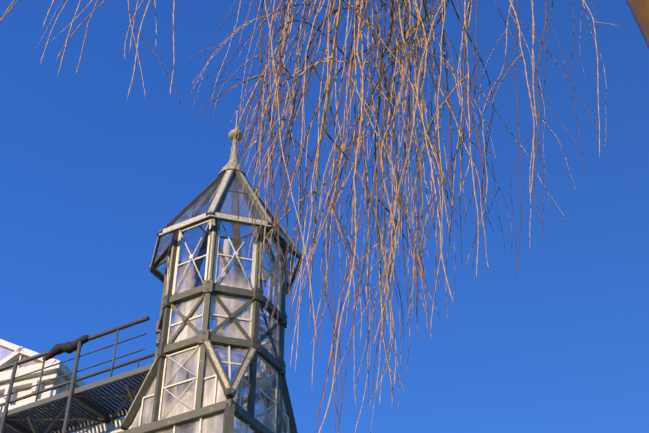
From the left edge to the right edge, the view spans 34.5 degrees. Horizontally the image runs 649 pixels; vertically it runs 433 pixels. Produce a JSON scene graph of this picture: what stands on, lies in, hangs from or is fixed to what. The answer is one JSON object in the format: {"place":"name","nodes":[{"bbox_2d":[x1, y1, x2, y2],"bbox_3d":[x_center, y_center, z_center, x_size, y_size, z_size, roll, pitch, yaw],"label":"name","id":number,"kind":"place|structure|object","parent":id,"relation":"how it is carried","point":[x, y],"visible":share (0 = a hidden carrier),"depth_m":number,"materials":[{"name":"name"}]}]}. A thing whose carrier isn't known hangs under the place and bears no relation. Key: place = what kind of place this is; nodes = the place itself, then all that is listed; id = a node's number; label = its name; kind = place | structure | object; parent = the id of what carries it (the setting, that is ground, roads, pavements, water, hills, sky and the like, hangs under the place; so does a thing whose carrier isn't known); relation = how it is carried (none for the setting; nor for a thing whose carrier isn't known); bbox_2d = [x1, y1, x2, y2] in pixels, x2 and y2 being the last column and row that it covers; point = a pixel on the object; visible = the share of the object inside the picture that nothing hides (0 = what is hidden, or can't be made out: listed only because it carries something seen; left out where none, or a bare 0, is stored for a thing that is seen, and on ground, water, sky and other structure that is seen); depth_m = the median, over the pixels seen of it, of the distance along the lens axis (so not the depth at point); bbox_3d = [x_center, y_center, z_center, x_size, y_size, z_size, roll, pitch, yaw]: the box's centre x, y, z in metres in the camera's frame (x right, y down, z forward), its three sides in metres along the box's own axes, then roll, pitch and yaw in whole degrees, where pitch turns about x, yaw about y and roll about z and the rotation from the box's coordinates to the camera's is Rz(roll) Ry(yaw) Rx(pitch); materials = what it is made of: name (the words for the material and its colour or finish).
{"place":"outdoors","nodes":[
{"label":"outdoors","id":0,"kind":"place"},
{"bbox_2d":[0,0,648,432],"label":"sky","id":1,"kind":"structure","parent":0,"point":[91,174],"materials":[{"name":"blue"}]},
{"label":"ground","id":2,"kind":"structure","parent":0,"visible":0},
{"bbox_2d":[0,339,121,432],"bbox_3d":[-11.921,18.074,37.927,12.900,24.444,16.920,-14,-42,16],"label":"building","id":3,"kind":"structure","parent":2,"relation":"on","point":[10,353],"depth_m":35.98,"materials":[{"name":"white glass"}]},
{"bbox_2d":[0,316,187,432],"bbox_3d":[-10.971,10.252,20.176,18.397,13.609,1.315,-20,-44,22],"label":"gallery walkway","id":4,"kind":"structure","parent":2,"relation":"on","point":[14,420],"depth_m":21.18,"materials":[{"name":"metal"}]},
{"bbox_2d":[27,385,251,432],"bbox_3d":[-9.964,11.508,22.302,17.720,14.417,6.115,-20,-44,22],"label":"glasshouse wing","id":5,"kind":"structure","parent":2,"relation":"on","point":[112,426],"depth_m":21.14,"materials":[{"name":"glass"}]},
{"bbox_2d":[119,110,303,432],"bbox_3d":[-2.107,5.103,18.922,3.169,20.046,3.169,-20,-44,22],"label":"stair tower","id":6,"kind":"structure","parent":2,"relation":"on","point":[230,351],"depth_m":20.37,"materials":[{"name":"grey metal"}]},
{"bbox_2d":[0,0,648,432],"bbox_3d":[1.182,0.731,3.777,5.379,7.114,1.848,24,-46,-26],"label":"weeping willow","id":7,"kind":"object","parent":2,"relation":"on","point":[640,10],"visible":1,"depth_m":3.38,"materials":[{"name":"brown plant"}]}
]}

